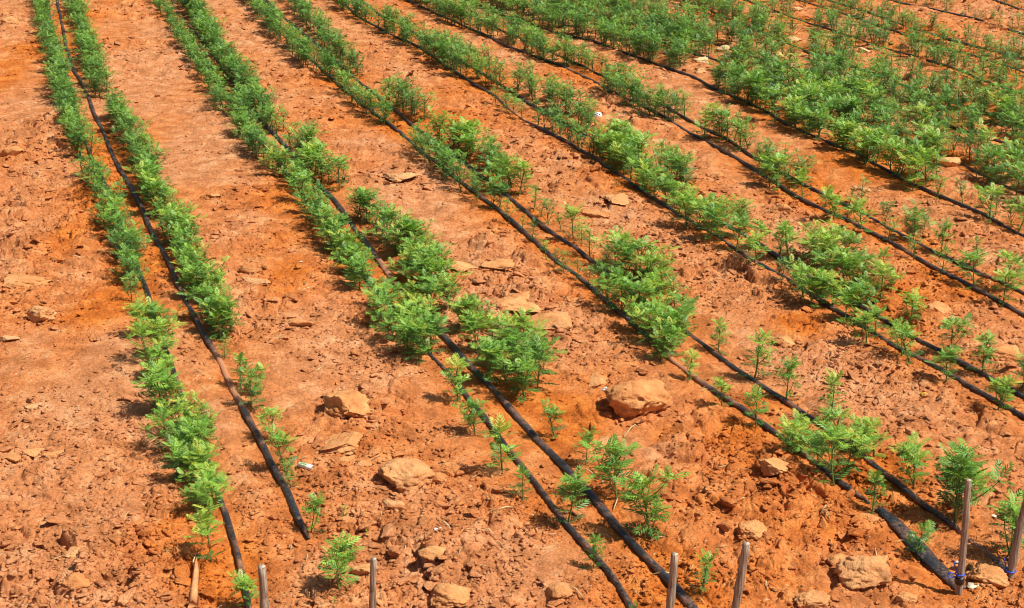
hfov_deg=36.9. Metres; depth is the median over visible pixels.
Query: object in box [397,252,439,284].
marigold plant
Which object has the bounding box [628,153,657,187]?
marigold plant
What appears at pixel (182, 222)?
marigold plant
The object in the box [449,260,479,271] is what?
dirt clod
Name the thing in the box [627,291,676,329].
marigold plant
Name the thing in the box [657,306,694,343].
marigold plant
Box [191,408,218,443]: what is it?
marigold plant
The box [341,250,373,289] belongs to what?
marigold plant
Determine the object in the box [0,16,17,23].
dirt clod
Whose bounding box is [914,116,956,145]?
marigold plant
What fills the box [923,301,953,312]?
dirt clod
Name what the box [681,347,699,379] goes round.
marigold plant
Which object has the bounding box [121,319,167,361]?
marigold plant
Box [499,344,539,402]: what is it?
marigold plant
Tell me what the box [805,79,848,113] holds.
marigold plant
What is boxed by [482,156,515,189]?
marigold plant
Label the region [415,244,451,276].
marigold plant
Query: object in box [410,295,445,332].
marigold plant
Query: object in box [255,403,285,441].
marigold plant
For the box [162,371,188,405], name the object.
marigold plant
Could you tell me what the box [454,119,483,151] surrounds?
marigold plant
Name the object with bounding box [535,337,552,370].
marigold plant
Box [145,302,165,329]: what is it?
marigold plant
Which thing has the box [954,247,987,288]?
marigold plant
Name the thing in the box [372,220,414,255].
marigold plant
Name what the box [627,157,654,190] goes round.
marigold plant
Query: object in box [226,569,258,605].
marigold plant
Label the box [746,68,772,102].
marigold plant
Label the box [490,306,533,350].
marigold plant
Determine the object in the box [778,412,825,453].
marigold plant
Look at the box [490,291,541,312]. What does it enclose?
dirt clod
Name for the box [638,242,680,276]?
marigold plant
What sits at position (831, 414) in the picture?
marigold plant
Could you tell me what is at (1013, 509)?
marigold plant
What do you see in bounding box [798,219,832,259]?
marigold plant
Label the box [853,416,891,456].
marigold plant
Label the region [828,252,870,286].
marigold plant
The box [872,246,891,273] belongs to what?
marigold plant
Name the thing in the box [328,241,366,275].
marigold plant
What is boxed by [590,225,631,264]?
marigold plant
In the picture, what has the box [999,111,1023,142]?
marigold plant
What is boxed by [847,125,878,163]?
marigold plant
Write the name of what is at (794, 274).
marigold plant
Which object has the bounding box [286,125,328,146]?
marigold plant
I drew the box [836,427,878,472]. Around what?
marigold plant
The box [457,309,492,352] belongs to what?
marigold plant
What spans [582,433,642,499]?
marigold plant
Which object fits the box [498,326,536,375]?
marigold plant
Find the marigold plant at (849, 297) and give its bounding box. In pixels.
[831,283,864,324]
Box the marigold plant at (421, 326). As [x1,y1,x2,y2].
[403,317,437,363]
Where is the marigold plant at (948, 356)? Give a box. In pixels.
[924,345,963,381]
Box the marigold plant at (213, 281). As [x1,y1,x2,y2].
[199,268,226,297]
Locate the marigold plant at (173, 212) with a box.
[169,205,197,236]
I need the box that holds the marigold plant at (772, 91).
[756,83,787,122]
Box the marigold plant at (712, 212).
[693,201,732,243]
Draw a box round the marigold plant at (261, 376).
[245,362,268,393]
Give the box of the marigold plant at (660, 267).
[648,253,680,292]
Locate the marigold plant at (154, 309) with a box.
[135,300,188,335]
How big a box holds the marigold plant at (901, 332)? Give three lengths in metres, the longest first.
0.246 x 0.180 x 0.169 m
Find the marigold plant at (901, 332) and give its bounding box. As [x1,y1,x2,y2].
[890,317,923,364]
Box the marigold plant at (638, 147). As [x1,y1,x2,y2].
[625,130,658,156]
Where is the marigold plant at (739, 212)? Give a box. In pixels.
[726,198,756,236]
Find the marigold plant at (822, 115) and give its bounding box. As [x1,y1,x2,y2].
[806,102,832,139]
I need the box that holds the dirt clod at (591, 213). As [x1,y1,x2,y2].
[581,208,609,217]
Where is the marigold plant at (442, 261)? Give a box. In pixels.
[427,258,456,291]
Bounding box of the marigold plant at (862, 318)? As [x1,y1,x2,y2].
[836,307,877,342]
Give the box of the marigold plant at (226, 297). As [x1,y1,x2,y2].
[215,284,241,316]
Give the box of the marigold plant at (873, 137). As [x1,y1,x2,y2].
[856,128,886,164]
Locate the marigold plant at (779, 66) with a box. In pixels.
[757,56,789,83]
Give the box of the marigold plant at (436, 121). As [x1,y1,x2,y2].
[427,105,451,140]
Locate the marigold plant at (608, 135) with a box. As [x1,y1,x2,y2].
[599,129,633,158]
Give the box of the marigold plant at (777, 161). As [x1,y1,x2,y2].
[759,152,791,190]
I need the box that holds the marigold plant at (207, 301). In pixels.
[194,285,224,331]
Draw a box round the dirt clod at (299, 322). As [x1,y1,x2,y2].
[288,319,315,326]
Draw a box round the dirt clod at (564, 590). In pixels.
[547,582,572,598]
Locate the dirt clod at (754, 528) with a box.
[737,519,767,538]
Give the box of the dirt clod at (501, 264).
[480,258,514,270]
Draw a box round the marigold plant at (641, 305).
[620,294,648,330]
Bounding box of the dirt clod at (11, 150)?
[0,146,22,156]
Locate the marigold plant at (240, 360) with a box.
[229,352,252,390]
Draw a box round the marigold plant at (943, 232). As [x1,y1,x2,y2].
[927,217,957,252]
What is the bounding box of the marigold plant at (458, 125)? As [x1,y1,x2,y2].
[439,119,473,149]
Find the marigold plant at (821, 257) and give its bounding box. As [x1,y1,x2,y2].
[810,246,839,283]
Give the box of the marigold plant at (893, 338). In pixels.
[886,320,915,355]
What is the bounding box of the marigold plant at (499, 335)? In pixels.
[487,315,518,363]
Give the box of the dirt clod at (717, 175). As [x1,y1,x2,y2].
[710,172,724,178]
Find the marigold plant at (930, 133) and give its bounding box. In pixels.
[911,119,943,160]
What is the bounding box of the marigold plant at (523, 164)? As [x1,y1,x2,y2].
[504,158,535,194]
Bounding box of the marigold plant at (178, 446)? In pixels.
[160,437,193,478]
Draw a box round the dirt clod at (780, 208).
[770,204,794,213]
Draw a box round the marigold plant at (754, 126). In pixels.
[730,111,760,148]
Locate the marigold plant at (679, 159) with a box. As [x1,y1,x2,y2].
[664,147,695,183]
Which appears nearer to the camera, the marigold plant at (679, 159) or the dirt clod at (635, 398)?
the dirt clod at (635, 398)
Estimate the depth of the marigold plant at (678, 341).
7.96 m
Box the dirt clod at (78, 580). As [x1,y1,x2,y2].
[61,572,90,589]
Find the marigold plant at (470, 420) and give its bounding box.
[454,396,488,435]
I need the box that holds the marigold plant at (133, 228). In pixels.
[121,219,152,253]
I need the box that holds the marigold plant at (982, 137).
[973,118,999,160]
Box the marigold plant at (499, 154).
[493,152,522,185]
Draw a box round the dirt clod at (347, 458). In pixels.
[335,455,355,461]
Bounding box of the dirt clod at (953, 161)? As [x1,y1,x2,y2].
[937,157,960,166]
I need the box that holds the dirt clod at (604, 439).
[594,435,612,451]
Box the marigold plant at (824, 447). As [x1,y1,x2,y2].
[809,430,829,471]
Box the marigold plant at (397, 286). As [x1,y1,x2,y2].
[362,277,405,316]
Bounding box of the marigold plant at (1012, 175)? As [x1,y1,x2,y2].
[1002,154,1023,193]
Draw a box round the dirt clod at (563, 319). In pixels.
[527,311,572,330]
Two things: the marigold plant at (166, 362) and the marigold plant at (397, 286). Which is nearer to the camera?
the marigold plant at (166, 362)
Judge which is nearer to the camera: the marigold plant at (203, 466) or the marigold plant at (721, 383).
the marigold plant at (203, 466)
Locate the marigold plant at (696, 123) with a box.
[692,101,718,137]
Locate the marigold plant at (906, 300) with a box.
[898,287,927,326]
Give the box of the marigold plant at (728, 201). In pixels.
[719,194,744,222]
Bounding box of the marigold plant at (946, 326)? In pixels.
[938,311,976,352]
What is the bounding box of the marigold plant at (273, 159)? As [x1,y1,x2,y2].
[258,144,288,176]
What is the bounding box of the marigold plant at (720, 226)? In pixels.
[700,203,728,238]
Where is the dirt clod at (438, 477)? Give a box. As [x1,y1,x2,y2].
[432,472,446,483]
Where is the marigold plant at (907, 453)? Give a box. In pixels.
[888,430,934,488]
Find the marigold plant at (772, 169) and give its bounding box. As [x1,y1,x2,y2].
[757,152,785,187]
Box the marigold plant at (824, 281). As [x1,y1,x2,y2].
[802,269,839,304]
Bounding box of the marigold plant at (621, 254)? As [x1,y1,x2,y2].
[609,245,635,274]
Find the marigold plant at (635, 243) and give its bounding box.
[619,232,658,280]
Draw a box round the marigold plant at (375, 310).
[361,279,402,327]
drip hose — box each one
[48,11,251,607]
[56,0,309,538]
[162,0,633,607]
[172,0,698,607]
[266,0,1006,572]
[281,26,869,503]
[349,7,1023,419]
[362,1,1023,399]
[407,0,1023,316]
[449,3,1023,294]
[468,1,1023,237]
[561,4,1023,194]
[609,3,1021,148]
[683,0,1021,125]
[744,0,1023,93]
[796,0,1023,72]
[828,0,1022,57]
[874,507,965,589]
[890,0,1023,34]
[992,0,1023,9]
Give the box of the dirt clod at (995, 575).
[965,562,1009,588]
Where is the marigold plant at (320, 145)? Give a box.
[301,140,331,174]
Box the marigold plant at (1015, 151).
[999,140,1023,175]
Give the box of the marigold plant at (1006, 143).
[997,137,1023,168]
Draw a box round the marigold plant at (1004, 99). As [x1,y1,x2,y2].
[987,90,1015,125]
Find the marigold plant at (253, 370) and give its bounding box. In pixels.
[238,367,265,410]
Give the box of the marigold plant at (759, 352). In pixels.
[735,327,776,378]
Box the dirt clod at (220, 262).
[206,261,224,269]
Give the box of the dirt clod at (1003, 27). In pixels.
[998,24,1008,30]
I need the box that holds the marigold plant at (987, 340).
[965,329,998,372]
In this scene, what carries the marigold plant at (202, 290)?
on the ground
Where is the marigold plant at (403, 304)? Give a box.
[392,292,426,330]
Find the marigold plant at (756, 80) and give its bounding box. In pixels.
[742,73,769,105]
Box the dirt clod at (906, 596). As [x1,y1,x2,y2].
[895,591,917,602]
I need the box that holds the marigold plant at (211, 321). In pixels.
[203,296,237,339]
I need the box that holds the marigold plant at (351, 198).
[344,186,372,220]
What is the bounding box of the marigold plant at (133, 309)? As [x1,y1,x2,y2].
[123,295,160,336]
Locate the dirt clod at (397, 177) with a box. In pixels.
[382,172,419,182]
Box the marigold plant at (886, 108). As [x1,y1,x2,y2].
[874,101,906,128]
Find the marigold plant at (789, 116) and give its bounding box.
[774,94,807,129]
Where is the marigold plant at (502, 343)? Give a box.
[469,336,510,380]
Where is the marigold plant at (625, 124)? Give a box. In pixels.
[604,118,637,152]
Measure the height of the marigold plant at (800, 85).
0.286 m
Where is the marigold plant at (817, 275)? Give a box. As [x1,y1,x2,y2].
[797,262,834,306]
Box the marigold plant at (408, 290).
[397,279,425,314]
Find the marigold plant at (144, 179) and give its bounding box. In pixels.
[136,167,155,202]
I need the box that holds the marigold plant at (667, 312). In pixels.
[644,302,683,340]
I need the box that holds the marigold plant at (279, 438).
[264,423,298,470]
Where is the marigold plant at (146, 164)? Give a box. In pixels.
[121,159,164,192]
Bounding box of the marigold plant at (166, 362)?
[157,354,177,376]
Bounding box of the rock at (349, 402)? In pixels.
[323,388,379,418]
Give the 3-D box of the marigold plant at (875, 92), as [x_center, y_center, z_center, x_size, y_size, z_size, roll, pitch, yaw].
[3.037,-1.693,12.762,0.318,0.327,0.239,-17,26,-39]
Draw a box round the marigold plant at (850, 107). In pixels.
[833,93,863,117]
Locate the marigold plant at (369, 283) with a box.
[361,276,395,303]
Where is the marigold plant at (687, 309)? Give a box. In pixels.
[675,300,698,334]
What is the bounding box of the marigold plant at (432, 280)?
[415,275,452,311]
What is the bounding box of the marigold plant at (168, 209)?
[155,201,195,232]
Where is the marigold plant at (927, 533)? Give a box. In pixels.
[903,519,938,560]
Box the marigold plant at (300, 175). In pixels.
[286,169,313,203]
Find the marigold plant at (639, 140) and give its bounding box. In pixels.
[623,132,653,160]
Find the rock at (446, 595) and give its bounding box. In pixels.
[430,582,470,607]
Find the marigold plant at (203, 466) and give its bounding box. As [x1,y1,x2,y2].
[192,462,226,495]
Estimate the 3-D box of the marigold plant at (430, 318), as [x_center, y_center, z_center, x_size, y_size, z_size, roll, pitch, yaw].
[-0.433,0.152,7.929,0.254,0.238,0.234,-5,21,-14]
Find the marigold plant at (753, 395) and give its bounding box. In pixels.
[742,383,771,426]
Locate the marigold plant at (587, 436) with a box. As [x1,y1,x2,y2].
[572,425,601,464]
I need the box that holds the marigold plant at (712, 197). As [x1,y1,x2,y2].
[701,192,728,226]
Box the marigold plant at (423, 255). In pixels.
[405,242,437,283]
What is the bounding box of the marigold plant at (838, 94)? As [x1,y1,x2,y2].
[835,93,867,121]
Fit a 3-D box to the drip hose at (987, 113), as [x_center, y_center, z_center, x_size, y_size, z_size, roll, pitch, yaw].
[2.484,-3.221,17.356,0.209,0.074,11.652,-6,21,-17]
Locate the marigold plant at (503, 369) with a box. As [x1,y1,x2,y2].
[468,337,521,384]
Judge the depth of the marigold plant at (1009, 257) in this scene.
8.75 m
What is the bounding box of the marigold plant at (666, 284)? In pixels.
[641,267,670,300]
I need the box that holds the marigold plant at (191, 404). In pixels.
[174,390,205,426]
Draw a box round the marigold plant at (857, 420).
[847,413,868,437]
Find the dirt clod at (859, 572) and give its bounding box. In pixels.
[834,555,891,589]
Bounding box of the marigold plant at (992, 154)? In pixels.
[976,144,1009,183]
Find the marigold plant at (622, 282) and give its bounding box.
[600,276,637,313]
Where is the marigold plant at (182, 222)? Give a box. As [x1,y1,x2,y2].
[161,211,189,243]
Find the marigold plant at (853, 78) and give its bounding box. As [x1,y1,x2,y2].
[842,70,871,99]
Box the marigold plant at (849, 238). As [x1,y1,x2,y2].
[832,224,864,260]
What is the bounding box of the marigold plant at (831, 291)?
[812,277,852,304]
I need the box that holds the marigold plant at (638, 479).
[612,464,689,540]
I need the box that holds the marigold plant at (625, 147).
[607,141,637,174]
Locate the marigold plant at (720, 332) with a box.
[708,316,732,355]
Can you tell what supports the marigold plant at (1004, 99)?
on the ground
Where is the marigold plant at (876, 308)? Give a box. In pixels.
[861,301,889,334]
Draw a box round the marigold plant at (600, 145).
[586,125,616,158]
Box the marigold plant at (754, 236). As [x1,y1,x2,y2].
[738,230,771,267]
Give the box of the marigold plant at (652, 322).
[626,303,662,343]
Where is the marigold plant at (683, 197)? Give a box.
[661,190,701,226]
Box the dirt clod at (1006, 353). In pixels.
[987,345,1021,361]
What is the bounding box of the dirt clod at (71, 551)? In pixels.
[64,545,87,558]
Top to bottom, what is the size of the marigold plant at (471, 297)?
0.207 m
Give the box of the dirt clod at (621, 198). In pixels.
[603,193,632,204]
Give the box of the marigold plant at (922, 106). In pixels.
[902,100,935,130]
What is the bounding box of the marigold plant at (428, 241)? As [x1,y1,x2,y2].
[407,231,442,263]
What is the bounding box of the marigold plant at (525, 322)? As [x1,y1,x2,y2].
[514,308,537,346]
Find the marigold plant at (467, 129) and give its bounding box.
[456,117,479,153]
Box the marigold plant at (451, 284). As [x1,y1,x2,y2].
[431,269,472,308]
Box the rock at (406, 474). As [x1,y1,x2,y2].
[378,457,434,491]
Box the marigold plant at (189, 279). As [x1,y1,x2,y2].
[171,259,205,294]
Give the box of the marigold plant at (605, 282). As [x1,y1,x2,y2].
[590,270,633,306]
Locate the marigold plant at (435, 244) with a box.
[424,239,444,252]
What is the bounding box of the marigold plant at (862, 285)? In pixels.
[834,281,886,317]
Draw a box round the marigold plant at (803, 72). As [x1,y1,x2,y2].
[795,67,823,95]
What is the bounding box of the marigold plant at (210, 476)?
[195,464,234,506]
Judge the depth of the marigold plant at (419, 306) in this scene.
8.13 m
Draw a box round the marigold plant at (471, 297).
[463,293,496,326]
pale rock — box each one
[0,335,19,341]
[692,56,707,62]
[694,68,705,72]
[716,45,728,51]
[787,35,800,41]
[792,6,802,11]
[858,47,869,52]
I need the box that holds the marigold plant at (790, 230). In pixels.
[774,218,799,259]
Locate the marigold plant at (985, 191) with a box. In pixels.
[972,182,1007,222]
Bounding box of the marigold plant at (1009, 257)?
[992,249,1023,289]
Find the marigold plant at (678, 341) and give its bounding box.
[659,316,686,356]
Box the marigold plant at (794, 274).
[784,253,815,297]
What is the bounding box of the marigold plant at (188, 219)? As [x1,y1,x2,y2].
[173,212,206,244]
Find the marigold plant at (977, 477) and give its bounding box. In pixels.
[936,452,994,511]
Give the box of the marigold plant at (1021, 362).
[1010,349,1023,389]
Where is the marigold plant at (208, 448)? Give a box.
[175,437,222,480]
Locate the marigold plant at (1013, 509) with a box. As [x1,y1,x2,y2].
[987,486,1023,556]
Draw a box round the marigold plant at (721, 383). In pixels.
[709,376,733,405]
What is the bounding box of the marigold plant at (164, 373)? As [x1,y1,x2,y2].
[140,366,182,413]
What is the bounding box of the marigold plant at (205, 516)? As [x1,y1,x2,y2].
[184,497,225,561]
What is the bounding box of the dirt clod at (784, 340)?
[772,335,794,346]
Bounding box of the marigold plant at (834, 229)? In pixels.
[819,218,847,251]
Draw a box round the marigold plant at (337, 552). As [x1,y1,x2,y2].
[317,531,364,588]
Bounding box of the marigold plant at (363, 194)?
[347,187,384,222]
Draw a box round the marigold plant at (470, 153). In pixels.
[458,127,481,158]
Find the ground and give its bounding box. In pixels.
[0,0,1023,607]
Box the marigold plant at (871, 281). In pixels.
[855,266,885,302]
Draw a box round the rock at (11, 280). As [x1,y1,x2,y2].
[2,273,50,287]
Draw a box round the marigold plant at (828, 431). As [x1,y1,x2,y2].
[798,417,856,485]
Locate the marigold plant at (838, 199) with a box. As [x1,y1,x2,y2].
[819,184,849,220]
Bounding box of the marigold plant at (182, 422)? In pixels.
[165,416,207,468]
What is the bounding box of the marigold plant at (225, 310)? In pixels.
[210,287,246,331]
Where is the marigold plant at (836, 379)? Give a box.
[811,368,846,420]
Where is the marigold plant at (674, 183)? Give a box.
[656,171,686,205]
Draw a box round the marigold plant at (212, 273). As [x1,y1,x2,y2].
[199,255,230,291]
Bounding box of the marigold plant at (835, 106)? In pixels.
[817,94,842,127]
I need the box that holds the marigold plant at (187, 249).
[169,241,208,269]
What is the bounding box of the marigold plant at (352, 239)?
[340,228,374,259]
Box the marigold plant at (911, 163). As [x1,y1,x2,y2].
[897,152,929,190]
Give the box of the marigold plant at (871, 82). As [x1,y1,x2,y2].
[854,77,877,109]
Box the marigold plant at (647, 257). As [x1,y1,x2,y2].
[631,250,676,283]
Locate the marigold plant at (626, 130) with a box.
[612,126,643,151]
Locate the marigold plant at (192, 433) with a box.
[179,418,214,460]
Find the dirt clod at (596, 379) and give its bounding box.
[587,372,607,387]
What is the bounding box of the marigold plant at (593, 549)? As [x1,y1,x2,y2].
[580,533,606,568]
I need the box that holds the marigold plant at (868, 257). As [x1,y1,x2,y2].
[845,245,882,279]
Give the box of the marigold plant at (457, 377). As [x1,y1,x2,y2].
[439,353,472,402]
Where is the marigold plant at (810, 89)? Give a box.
[796,77,823,105]
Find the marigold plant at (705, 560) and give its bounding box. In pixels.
[685,549,717,593]
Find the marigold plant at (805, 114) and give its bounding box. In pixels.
[792,101,816,135]
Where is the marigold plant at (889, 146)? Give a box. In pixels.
[876,129,906,171]
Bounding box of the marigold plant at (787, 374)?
[770,354,802,397]
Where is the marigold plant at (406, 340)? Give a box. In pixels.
[394,307,418,353]
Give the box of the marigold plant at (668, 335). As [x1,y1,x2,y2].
[647,316,687,360]
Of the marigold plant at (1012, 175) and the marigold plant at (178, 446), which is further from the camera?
the marigold plant at (1012, 175)
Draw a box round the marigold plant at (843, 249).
[819,238,862,278]
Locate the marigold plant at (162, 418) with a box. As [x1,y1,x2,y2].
[138,406,192,451]
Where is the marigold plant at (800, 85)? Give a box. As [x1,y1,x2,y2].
[782,78,815,104]
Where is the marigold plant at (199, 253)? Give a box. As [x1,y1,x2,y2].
[183,250,212,287]
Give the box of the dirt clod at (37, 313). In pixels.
[25,305,57,322]
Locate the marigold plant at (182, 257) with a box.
[172,243,205,277]
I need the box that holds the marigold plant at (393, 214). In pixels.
[377,202,401,235]
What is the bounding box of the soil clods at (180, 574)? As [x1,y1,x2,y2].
[0,0,1023,607]
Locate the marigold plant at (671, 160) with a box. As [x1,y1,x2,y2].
[663,149,695,179]
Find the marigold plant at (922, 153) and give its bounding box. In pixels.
[902,145,948,184]
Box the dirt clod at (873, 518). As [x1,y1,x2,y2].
[862,512,878,521]
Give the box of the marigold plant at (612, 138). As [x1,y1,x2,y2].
[601,132,627,164]
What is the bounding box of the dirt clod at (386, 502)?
[382,499,404,511]
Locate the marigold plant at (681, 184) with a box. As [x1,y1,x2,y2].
[680,181,699,212]
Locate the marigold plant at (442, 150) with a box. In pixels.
[429,142,459,174]
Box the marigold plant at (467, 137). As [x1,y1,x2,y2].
[452,128,477,161]
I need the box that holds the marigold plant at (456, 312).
[445,297,473,332]
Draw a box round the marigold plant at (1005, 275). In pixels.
[992,266,1023,306]
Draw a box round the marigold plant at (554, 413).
[540,398,565,436]
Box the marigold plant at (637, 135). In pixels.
[617,130,650,157]
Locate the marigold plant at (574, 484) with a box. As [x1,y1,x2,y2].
[551,465,593,522]
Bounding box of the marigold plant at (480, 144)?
[472,127,499,159]
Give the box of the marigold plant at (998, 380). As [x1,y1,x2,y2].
[985,374,1023,409]
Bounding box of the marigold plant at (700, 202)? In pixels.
[680,194,728,229]
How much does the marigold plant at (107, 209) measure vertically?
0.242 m
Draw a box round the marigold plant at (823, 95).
[816,87,836,121]
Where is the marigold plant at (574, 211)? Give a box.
[559,201,587,238]
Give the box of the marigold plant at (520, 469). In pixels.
[509,462,532,499]
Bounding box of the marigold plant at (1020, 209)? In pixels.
[1008,196,1023,231]
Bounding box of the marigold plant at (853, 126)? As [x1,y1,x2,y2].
[826,117,861,151]
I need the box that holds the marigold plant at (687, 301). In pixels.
[670,293,699,322]
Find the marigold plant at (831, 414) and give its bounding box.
[817,404,852,448]
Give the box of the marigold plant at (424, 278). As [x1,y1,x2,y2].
[414,263,441,301]
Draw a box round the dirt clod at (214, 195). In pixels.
[206,194,219,197]
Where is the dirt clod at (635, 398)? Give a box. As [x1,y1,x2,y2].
[604,379,673,417]
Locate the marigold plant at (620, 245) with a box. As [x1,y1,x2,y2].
[612,233,641,271]
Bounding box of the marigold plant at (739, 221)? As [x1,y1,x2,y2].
[722,210,758,253]
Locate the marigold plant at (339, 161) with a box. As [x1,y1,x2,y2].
[322,153,351,189]
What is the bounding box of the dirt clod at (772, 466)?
[758,457,788,475]
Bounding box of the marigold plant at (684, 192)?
[666,182,698,216]
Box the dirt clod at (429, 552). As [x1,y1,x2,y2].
[418,545,446,561]
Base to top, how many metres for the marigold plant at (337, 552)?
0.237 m
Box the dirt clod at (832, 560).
[826,553,847,566]
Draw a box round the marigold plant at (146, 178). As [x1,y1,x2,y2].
[138,172,161,203]
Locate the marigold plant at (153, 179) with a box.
[146,177,176,210]
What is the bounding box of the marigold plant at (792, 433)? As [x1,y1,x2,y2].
[776,407,814,454]
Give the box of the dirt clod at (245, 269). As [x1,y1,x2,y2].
[237,266,262,273]
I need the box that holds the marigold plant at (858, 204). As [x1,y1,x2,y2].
[842,196,876,232]
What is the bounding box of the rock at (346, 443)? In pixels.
[314,431,362,456]
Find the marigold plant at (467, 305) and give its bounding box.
[448,292,484,326]
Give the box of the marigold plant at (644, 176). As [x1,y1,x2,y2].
[632,159,664,194]
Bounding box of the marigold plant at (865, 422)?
[842,416,873,452]
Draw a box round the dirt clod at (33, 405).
[24,403,42,409]
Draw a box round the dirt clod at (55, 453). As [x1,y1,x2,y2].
[41,450,63,456]
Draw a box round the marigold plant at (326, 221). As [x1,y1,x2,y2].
[314,211,341,243]
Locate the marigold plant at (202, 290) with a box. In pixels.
[177,281,223,318]
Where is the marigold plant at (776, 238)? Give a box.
[771,224,790,254]
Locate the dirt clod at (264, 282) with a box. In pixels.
[241,277,269,285]
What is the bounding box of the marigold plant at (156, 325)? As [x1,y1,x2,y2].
[143,314,186,358]
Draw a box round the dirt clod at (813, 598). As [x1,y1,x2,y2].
[793,589,830,607]
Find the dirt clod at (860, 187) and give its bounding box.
[852,185,871,191]
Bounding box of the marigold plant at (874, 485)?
[859,468,890,513]
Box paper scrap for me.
[594,112,601,116]
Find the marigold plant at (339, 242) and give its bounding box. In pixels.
[327,225,364,262]
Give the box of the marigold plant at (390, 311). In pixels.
[370,298,405,341]
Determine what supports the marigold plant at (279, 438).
on the ground
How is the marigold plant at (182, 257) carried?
on the ground
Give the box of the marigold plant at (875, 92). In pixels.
[861,79,893,116]
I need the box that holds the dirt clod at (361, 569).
[350,563,378,574]
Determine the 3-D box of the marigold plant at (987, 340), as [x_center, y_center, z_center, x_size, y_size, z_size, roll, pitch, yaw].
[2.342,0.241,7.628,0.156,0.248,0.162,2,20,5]
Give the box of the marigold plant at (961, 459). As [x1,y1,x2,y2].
[934,438,1015,522]
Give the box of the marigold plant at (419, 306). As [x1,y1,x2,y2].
[394,293,446,341]
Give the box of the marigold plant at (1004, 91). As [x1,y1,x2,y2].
[988,81,1019,111]
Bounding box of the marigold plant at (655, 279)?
[644,271,678,311]
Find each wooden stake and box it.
[187,557,199,607]
[258,563,269,607]
[369,556,376,607]
[666,551,677,607]
[731,541,749,607]
[947,478,971,595]
[1001,498,1023,577]
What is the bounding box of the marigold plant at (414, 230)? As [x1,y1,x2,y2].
[394,218,426,249]
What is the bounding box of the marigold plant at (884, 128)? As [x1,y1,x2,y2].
[863,125,888,158]
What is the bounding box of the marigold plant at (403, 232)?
[386,213,423,251]
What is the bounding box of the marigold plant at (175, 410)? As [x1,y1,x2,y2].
[155,394,197,437]
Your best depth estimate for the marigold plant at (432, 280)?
8.48 m
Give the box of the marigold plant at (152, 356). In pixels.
[136,335,172,375]
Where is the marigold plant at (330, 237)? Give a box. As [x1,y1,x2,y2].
[317,220,343,252]
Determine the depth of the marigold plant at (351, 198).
10.07 m
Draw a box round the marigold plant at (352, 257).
[340,246,367,286]
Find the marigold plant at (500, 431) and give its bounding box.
[482,413,521,471]
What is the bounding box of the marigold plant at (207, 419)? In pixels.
[184,402,214,441]
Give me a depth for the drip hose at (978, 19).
17.66 m
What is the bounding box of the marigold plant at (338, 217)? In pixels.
[313,212,351,244]
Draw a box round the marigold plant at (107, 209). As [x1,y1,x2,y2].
[96,196,125,227]
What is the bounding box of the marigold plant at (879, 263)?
[866,259,906,298]
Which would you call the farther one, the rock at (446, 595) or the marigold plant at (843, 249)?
the marigold plant at (843, 249)
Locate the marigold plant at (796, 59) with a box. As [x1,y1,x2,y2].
[774,51,805,83]
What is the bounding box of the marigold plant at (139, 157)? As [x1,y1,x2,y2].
[135,154,160,177]
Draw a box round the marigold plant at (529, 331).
[510,318,548,358]
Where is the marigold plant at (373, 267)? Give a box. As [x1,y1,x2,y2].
[350,245,378,275]
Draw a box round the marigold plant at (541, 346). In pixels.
[518,333,566,387]
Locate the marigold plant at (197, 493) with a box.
[179,475,214,519]
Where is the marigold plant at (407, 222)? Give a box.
[385,216,425,249]
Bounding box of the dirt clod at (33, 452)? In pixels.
[21,447,43,456]
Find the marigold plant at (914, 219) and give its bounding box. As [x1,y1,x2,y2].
[901,198,935,238]
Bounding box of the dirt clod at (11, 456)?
[2,451,21,461]
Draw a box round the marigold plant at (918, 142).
[905,136,946,176]
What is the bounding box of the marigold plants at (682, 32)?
[30,0,1023,607]
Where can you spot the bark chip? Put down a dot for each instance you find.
(971, 585)
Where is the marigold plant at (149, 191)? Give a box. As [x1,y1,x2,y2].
[137,178,178,215]
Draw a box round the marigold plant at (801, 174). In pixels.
[788,162,812,196]
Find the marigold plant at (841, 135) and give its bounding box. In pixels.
[829,119,864,150]
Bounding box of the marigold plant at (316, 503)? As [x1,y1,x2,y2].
[299,491,325,532]
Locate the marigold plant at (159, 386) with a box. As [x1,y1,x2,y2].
[130,359,182,411]
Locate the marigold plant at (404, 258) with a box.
[384,243,420,278]
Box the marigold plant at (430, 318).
[409,310,450,353]
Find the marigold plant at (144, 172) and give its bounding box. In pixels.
[135,161,156,197]
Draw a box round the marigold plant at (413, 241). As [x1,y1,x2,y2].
[397,231,429,261]
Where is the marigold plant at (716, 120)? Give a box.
[701,101,732,137]
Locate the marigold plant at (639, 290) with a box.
[626,271,655,310]
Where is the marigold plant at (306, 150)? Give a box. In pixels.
[296,143,324,176]
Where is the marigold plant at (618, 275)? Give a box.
[608,266,637,300]
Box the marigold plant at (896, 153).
[884,138,914,177]
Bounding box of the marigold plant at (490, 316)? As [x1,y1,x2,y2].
[476,310,516,341]
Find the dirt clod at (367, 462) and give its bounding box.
[357,459,371,466]
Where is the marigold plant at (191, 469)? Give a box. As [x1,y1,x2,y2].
[175,443,206,486]
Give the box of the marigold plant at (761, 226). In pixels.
[747,219,771,247]
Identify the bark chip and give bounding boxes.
[967,582,978,588]
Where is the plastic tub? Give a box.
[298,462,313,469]
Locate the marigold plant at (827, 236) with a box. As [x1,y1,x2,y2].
[797,227,841,268]

